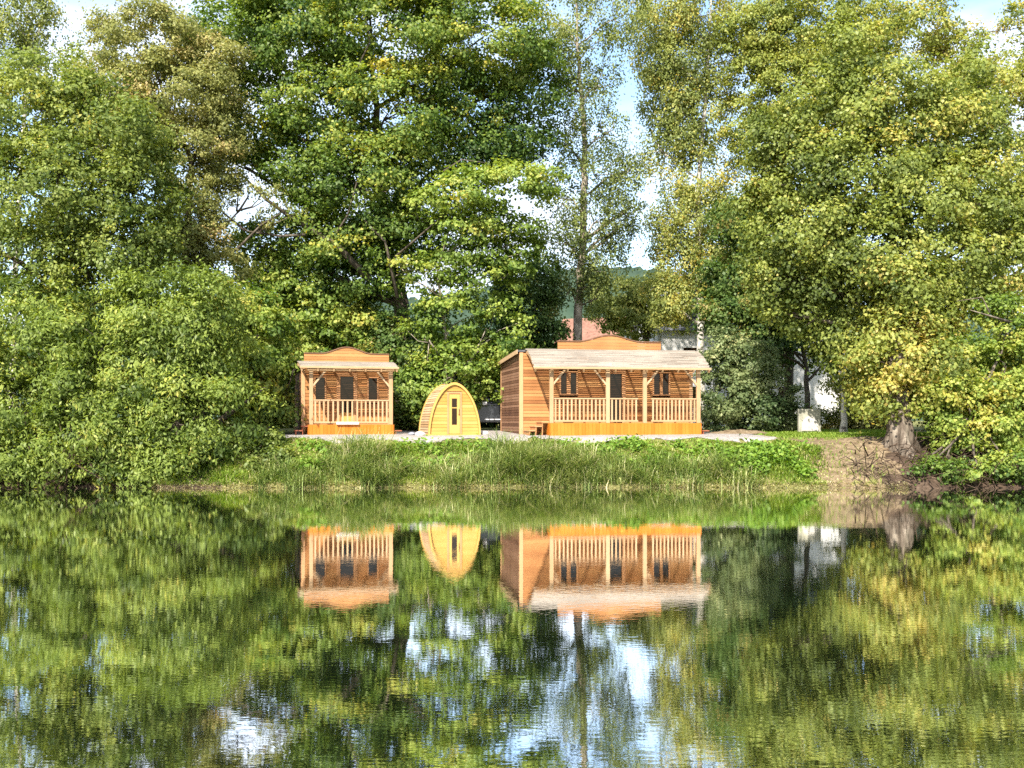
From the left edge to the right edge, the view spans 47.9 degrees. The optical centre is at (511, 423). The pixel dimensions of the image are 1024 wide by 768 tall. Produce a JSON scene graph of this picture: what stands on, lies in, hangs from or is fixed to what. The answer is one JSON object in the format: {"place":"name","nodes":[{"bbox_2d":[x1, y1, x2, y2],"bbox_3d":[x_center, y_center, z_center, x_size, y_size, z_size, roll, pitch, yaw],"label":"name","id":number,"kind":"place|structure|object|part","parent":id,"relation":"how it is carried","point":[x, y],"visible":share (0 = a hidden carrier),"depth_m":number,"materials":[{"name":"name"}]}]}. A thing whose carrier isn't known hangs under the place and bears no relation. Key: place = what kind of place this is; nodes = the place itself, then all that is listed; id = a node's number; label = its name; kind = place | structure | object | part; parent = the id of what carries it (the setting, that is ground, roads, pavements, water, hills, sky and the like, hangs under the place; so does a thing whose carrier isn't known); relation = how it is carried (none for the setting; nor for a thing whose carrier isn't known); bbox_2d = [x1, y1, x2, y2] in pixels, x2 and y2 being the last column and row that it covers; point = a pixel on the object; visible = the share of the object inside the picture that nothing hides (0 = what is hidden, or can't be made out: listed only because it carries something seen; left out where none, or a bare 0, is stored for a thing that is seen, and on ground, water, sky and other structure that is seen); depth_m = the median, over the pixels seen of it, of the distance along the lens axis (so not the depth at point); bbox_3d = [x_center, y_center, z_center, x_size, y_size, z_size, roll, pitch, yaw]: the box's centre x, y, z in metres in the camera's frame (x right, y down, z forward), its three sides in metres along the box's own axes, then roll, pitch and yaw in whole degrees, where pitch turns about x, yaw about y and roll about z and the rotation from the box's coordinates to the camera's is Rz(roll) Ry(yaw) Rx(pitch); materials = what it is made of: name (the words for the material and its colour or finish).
{"place":"outdoors","nodes":[
{"label":"outdoors","id":0,"kind":"place"},
{"bbox_2d":[0,437,268,487],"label":"shaded soil","id":1,"kind":"structure","parent":0,"point":[2,483],"depth_m":39.50,"materials":[{"name":"brown soil"}]},
{"bbox_2d":[28,423,127,488],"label":"dead branches","id":2,"kind":"object","parent":1,"relation":"on","point":[70,468],"visible":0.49,"depth_m":39.16,"materials":[{"name":"brown wood"}]},
{"bbox_2d":[0,260,195,489],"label":"willow bush","id":3,"kind":"object","parent":1,"relation":"on","point":[56,385],"visible":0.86,"depth_m":39.83,"materials":[{"name":"green plant"}]},
{"bbox_2d":[71,250,286,488],"bbox_3d":[-11.761,-1.747,41.204,7.440,9.169,6.564,0,0,0],"label":"willow bush","id":4,"kind":"object","parent":1,"relation":"on","point":[181,348],"visible":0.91,"depth_m":40.40,"materials":[{"name":"green plant"}]},
{"bbox_2d":[0,266,1021,420],"bbox_3d":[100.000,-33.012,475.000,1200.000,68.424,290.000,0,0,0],"label":"hills","id":5,"kind":"structure","parent":0,"point":[568,312],"depth_m":440.78,"materials":[{"name":"green plant"}]},
{"bbox_2d":[0,487,1023,767],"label":"water","id":6,"kind":"structure","parent":0,"point":[596,627],"depth_m":12.40,"materials":[{"name":"green liquid"}]},
{"bbox_2d":[2,421,1021,487],"bbox_3d":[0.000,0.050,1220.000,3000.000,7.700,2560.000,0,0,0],"label":"ground","id":7,"kind":"structure","parent":0,"point":[290,431],"depth_m":39.72,"materials":[{"name":"green plant"}]},
{"bbox_2d":[0,0,93,407],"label":"birch tree","id":8,"kind":"object","parent":7,"relation":"on","point":[26,37],"visible":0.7,"depth_m":57.75,"materials":[{"name":"green plant"}]},
{"bbox_2d":[13,284,122,412],"bbox_3d":[-23.072,-3.750,59.916,7.558,8.225,6.969,0,0,31],"label":"hawthorn bush","id":9,"kind":"object","parent":7,"relation":"on","point":[96,308],"visible":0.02,"depth_m":58.76,"materials":[{"name":"green plant"}]},
{"bbox_2d":[0,33,208,422],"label":"broadleaf tree","id":10,"kind":"object","parent":7,"relation":"on","point":[52,160],"visible":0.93,"depth_m":43.23,"materials":[{"name":"green plant"}]},
{"bbox_2d":[96,297,231,420],"bbox_3d":[-17.724,-3.275,60.195,7.637,7.916,5.863,0,0,7],"label":"hawthorn bush","id":11,"kind":"object","parent":7,"relation":"on","point":[155,360],"visible":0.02,"depth_m":59.29,"materials":[{"name":"green plant"}]},
{"bbox_2d":[51,0,307,421],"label":"ash tree","id":12,"kind":"object","parent":7,"relation":"on","point":[216,98],"visible":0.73,"depth_m":49.24,"materials":[{"name":"green plant"}]},
{"bbox_2d":[197,327,294,427],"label":"hawthorn bush","id":13,"kind":"object","parent":7,"relation":"on","point":[255,398],"depth_m":60.80,"materials":[{"name":"green plant"}]},
{"bbox_2d":[197,274,313,431],"bbox_3d":[-10.315,-2.795,46.962,4.814,6.789,5.833,0,0,-41],"label":"elder bush","id":14,"kind":"object","parent":7,"relation":"on","point":[274,359],"visible":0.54,"depth_m":46.26,"materials":[{"name":"green plant"}]},
{"bbox_2d":[222,426,301,474],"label":"bramble bush","id":15,"kind":"object","parent":7,"relation":"on","point":[278,439],"visible":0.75,"depth_m":40.71,"materials":[{"name":"green plant"}]},
{"bbox_2d":[258,328,326,427],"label":"hawthorn bush","id":16,"kind":"object","parent":7,"relation":"on","point":[292,387],"visible":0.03,"depth_m":59.56,"materials":[{"name":"green plant"}]},
{"bbox_2d":[224,245,408,373],"bbox_3d":[-8.844,-3.890,53.477,8.773,8.665,5.557,0,0,0],"label":"field maple bush","id":17,"kind":"object","parent":7,"relation":"on","point":[330,327],"visible":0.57,"depth_m":52.01,"materials":[{"name":"green plant"}]},
{"bbox_2d":[292,347,398,434],"bbox_3d":[-7.025,-1.162,47.809,3.906,3.836,6.103,0,0,-14],"label":"wooden hut","id":18,"kind":"object","parent":7,"relation":"on","point":[347,384],"visible":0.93,"depth_m":46.20,"materials":[{"name":"wood"}]},
{"bbox_2d":[314,376,325,402],"bbox_3d":[-7.692,-1.350,46.194,0.480,1.060,0.108,0,0,-14],"label":"window","id":19,"kind":"structure","parent":18,"relation":"in","point":[320,387],"depth_m":46.20,"materials":[{"name":"glass"}]},
{"bbox_2d":[337,372,356,421],"bbox_3d":[-6.655,-0.990,46.444,0.830,2.100,0.105,0,0,-14],"label":"door","id":20,"kind":"structure","parent":18,"relation":"in","point":[346,381],"depth_m":46.45,"materials":[{"name":"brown wood"}]},
{"bbox_2d":[336,422,358,424],"bbox_3d":[-6.428,0.005,45.055,0.880,0.100,0.070,0,0,-14],"label":"door sill","id":21,"kind":"structure","parent":18,"relation":"on","point":[347,423],"depth_m":45.02,"materials":[{"name":"white paint"}]},
{"bbox_2d":[367,377,378,402],"bbox_3d":[-5.643,-1.350,46.705,0.460,1.060,0.108,0,0,-14],"label":"window","id":22,"kind":"structure","parent":18,"relation":"in","point":[372,382],"depth_m":46.71,"materials":[{"name":"glass"}]},
{"bbox_2d":[159,0,582,429],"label":"sycamore tree","id":23,"kind":"object","parent":7,"relation":"on","point":[273,28],"visible":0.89,"depth_m":51.25,"materials":[{"name":"green plant"}]},
{"bbox_2d":[350,305,441,397],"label":"hawthorn bush","id":24,"kind":"object","parent":7,"relation":"on","point":[410,319],"depth_m":62.77,"materials":[{"name":"green plant"}]},
{"bbox_2d":[350,298,448,430],"bbox_3d":[-4.768,-2.388,51.917,5.095,6.606,3.869,0,0,0],"label":"ivy bush","id":25,"kind":"object","parent":7,"relation":"on","point":[384,344],"visible":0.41,"depth_m":51.56,"materials":[{"name":"green plant"}]},
{"bbox_2d":[394,318,500,427],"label":"hawthorn bush","id":26,"kind":"object","parent":7,"relation":"on","point":[482,423],"visible":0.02,"depth_m":61.09,"materials":[{"name":"green plant"}]},
{"bbox_2d":[358,155,572,426],"bbox_3d":[-2.256,-5.573,50.236,9.833,12.124,5.867,0,0,0],"label":"young lime tree","id":27,"kind":"object","parent":7,"relation":"on","point":[474,200],"visible":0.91,"depth_m":50.16,"materials":[{"name":"green plant"}]},
{"bbox_2d":[458,326,551,427],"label":"hawthorn bush","id":28,"kind":"object","parent":7,"relation":"on","point":[492,424],"visible":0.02,"depth_m":61.49,"materials":[{"name":"green plant"}]},
{"bbox_2d":[250,426,768,488],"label":"reeds","id":29,"kind":"object","parent":7,"relation":"on","point":[523,464],"visible":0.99,"depth_m":39.73,"materials":[{"name":"green plant"}]},
{"bbox_2d":[464,250,579,395],"bbox_3d":[0.719,-4.106,54.892,6.516,9.064,5.239,0,0,0],"label":"hazel bush","id":30,"kind":"object","parent":7,"relation":"on","point":[546,326],"visible":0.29,"depth_m":54.36,"materials":[{"name":"green plant"}]},
{"bbox_2d":[136,479,908,488],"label":"straw litter","id":31,"kind":"object","parent":7,"relation":"on","point":[350,485],"visible":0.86,"depth_m":39.19,"materials":[{"name":"beige plant"}]},
{"bbox_2d":[266,429,819,479],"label":"herbs","id":32,"kind":"object","parent":7,"relation":"on","point":[758,451],"visible":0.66,"depth_m":40.97,"materials":[{"name":"green plant"}]},
{"bbox_2d":[508,0,655,342],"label":"birch tree","id":33,"kind":"object","parent":7,"relation":"on","point":[586,280],"visible":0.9,"depth_m":54.70,"materials":[{"name":"green plant"}]},
{"bbox_2d":[554,317,636,349],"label":"red roofed house","id":34,"kind":"structure","parent":7,"relation":"on","point":[589,330],"depth_m":85.61,"materials":[{"name":"white paint"}]},
{"bbox_2d":[497,335,710,435],"bbox_3d":[3.600,-1.409,48.100,7.470,4.341,6.754,0,0,-10],"label":"wooden hut","id":35,"kind":"object","parent":7,"relation":"on","point":[610,385],"visible":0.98,"depth_m":46.12,"materials":[{"name":"wood"}]},
{"bbox_2d":[559,371,577,394],"bbox_3d":[2.274,-1.600,46.362,0.760,0.960,0.108,0,0,-10],"label":"window","id":36,"kind":"structure","parent":35,"relation":"in","point":[568,382],"depth_m":46.36,"materials":[{"name":"brown glass"}]},
{"bbox_2d":[610,370,625,422],"bbox_3d":[4.209,-1.080,46.695,0.800,2.160,0.105,0,0,-10],"label":"door","id":37,"kind":"structure","parent":35,"relation":"in","point":[617,379],"depth_m":46.71,"materials":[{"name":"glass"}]},
{"bbox_2d":[652,372,669,395],"bbox_3d":[6.095,-1.600,47.037,0.750,0.960,0.108,0,0,-10],"label":"window","id":38,"kind":"structure","parent":35,"relation":"in","point":[661,381],"depth_m":47.03,"materials":[{"name":"brown glass"}]},
{"bbox_2d":[582,266,708,349],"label":"hornbeam bush","id":39,"kind":"object","parent":7,"relation":"on","point":[616,320],"visible":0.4,"depth_m":67.19,"materials":[{"name":"green plant"}]},
{"bbox_2d":[621,0,747,428],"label":"birch tree","id":40,"kind":"object","parent":7,"relation":"on","point":[671,74],"visible":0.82,"depth_m":57.42,"materials":[{"name":"green plant"}]},
{"bbox_2d":[632,289,840,425],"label":"white house","id":41,"kind":"structure","parent":7,"relation":"on","point":[678,341],"depth_m":68.10,"materials":[{"name":"paint"}]},
{"bbox_2d":[682,346,696,350],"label":"window","id":42,"kind":"structure","parent":41,"relation":"in","point":[692,348],"depth_m":67.70,"materials":[{"name":"black glass"}]},
{"bbox_2d":[693,385,695,408],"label":"window","id":43,"kind":"structure","parent":41,"relation":"in","point":[694,386],"depth_m":67.73,"materials":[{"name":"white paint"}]},
{"bbox_2d":[777,386,795,401],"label":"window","id":44,"kind":"structure","parent":41,"relation":"in","point":[781,392],"depth_m":68.10,"materials":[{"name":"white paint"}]},
{"bbox_2d":[693,322,813,431],"bbox_3d":[10.293,-1.769,49.779,5.812,5.249,4.110,0,0,0],"label":"viburnum bush","id":45,"kind":"object","parent":7,"relation":"on","point":[757,396],"visible":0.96,"depth_m":49.22,"materials":[{"name":"green plant"}]},
{"bbox_2d":[681,190,858,408],"bbox_3d":[12.587,-5.268,53.891,9.141,11.417,4.792,0,0,0],"label":"alder tree","id":46,"kind":"object","parent":7,"relation":"on","point":[716,308],"visible":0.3,"depth_m":53.51,"materials":[{"name":"green plant"}]},
{"bbox_2d":[700,0,925,420],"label":"poplar tree","id":47,"kind":"object","parent":7,"relation":"on","point":[757,50],"visible":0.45,"depth_m":56.25,"materials":[{"name":"green plant"}]},
{"bbox_2d":[796,403,857,429],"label":"hedge bush","id":48,"kind":"object","parent":7,"relation":"on","point":[828,417],"visible":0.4,"depth_m":55.52,"materials":[{"name":"green plant"}]},
{"bbox_2d":[817,370,922,429],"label":"hedge bush","id":49,"kind":"object","parent":7,"relation":"on","point":[861,425],"visible":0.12,"depth_m":54.70,"materials":[{"name":"green plant"}]},
{"bbox_2d":[883,0,1023,338],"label":"ash tree","id":50,"kind":"object","parent":7,"relation":"on","point":[929,40],"visible":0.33,"depth_m":53.53,"materials":[{"name":"green plant"}]},
{"bbox_2d":[0,0,1023,324],"label":"sky","id":51,"kind":"structure","parent":0,"point":[625,103],"materials":[{"name":"white"}]},
{"bbox_2d":[283,430,776,443],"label":"gravel path","id":52,"kind":"structure","parent":0,"point":[710,435],"depth_m":43.63,"materials":[{"name":"beige gravel"}]},
{"bbox_2d":[294,426,307,434],"bbox_3d":[-8.288,0.299,45.282,0.540,0.390,0.750,0,0,-14],"label":"wooden step","id":53,"kind":"object","parent":52,"relation":"on","point":[301,430],"visible":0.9,"depth_m":44.95,"materials":[{"name":"brown wood"}]},
{"bbox_2d":[415,431,425,435],"bbox_3d":[-3.546,0.440,44.592,0.432,0.249,0.374,0,0,0],"label":"stone","id":54,"kind":"object","parent":52,"relation":"on","point":[418,433],"visible":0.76,"depth_m":44.45,"materials":[{"name":"stone"}]},
{"bbox_2d":[419,382,480,435],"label":"pod sauna","id":55,"kind":"structure","parent":52,"relation":"on","point":[449,409],"depth_m":44.69,"materials":[{"name":"yellow wood"}]},
{"bbox_2d":[447,392,461,433],"bbox_3d":[-2.234,-0.392,44.655,0.580,1.640,0.123,0,0,-13],"label":"door","id":56,"kind":"structure","parent":55,"relation":"in","point":[454,399],"depth_m":44.67,"materials":[{"name":"yellow wood"}]},
{"bbox_2d":[481,431,488,434],"bbox_3d":[-1.094,0.412,45.202,0.321,0.215,0.317,0,0,44],"label":"stone","id":57,"kind":"object","parent":52,"relation":"on","point":[484,432],"visible":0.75,"depth_m":45.09,"materials":[{"name":"stone"}]},
{"bbox_2d":[476,390,514,421],"bbox_3d":[-0.458,-0.566,52.100,4.879,1.798,2.398,0,0,-4],"label":"parked car","id":58,"kind":"object","parent":52,"relation":"on","point":[489,413],"visible":0.14,"depth_m":51.11,"materials":[{"name":"paint"}]},
{"bbox_3d":[0.011,-1.068,52.133,3.410,0.549,1.848,0,0,-4],"label":"window glass","id":59,"kind":"part","parent":58,"relation":"part of","materials":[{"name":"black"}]},
{"bbox_2d":[523,421,547,435],"bbox_3d":[0.926,0.216,45.271,0.800,0.560,1.150,0,0,-10],"label":"wooden step","id":60,"kind":"object","parent":52,"relation":"on","point":[539,426],"visible":0.92,"depth_m":45.06,"materials":[{"name":"brown wood"}]},
{"bbox_2d":[711,429,766,433],"bbox_3d":[9.144,0.341,46.800,2.800,0.195,1.400,0,0,0],"label":"soil heap","id":61,"kind":"object","parent":52,"relation":"on","point":[741,431],"visible":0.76,"depth_m":46.42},
{"bbox_2d":[729,428,930,439],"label":"lawn","id":62,"kind":"structure","parent":0,"point":[831,433],"depth_m":45.19,"materials":[{"name":"green plant"}]},
{"bbox_2d":[798,409,820,432],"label":"stone slab","id":63,"kind":"structure","parent":62,"relation":"on","point":[809,419],"depth_m":48.29,"materials":[{"name":"concrete"}]},
{"bbox_2d":[812,330,866,432],"bbox_3d":[14.105,-1.837,48.062,2.963,4.724,2.733,0,0,-41],"label":"young birch","id":64,"kind":"object","parent":62,"relation":"on","point":[843,424],"visible":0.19,"depth_m":47.57,"materials":[{"name":"green plant"}]},
{"bbox_2d":[792,436,901,487],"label":"bare soil","id":65,"kind":"structure","parent":0,"point":[871,443],"depth_m":40.79,"materials":[{"name":"brown soil"}]},
{"bbox_2d":[881,437,1023,487],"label":"shaded soil","id":66,"kind":"structure","parent":0,"point":[923,483],"depth_m":39.40,"materials":[{"name":"brown soil"}]},
{"bbox_2d":[698,9,1023,458],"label":"old maple","id":67,"kind":"object","parent":66,"relation":"on","point":[895,297],"visible":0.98,"depth_m":43.64,"materials":[{"name":"green plant"}]},
{"bbox_2d":[834,431,1015,488],"bbox_3d":[14.432,1.292,39.469,6.543,2.043,3.100,0,0,0],"label":"root tangle","id":68,"kind":"object","parent":66,"relation":"on","point":[917,458],"visible":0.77,"depth_m":39.46,"materials":[{"name":"brown wood"}]},
{"bbox_2d":[901,290,1023,486],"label":"maple sapling","id":69,"kind":"object","parent":66,"relation":"on","point":[1003,394],"visible":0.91,"depth_m":40.39,"materials":[{"name":"green plant"}]},
{"bbox_2d":[917,306,1023,449],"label":"elder bush","id":70,"kind":"object","parent":66,"relation":"on","point":[1018,362],"visible":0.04,"depth_m":42.40,"materials":[{"name":"green plant"}]}
]}

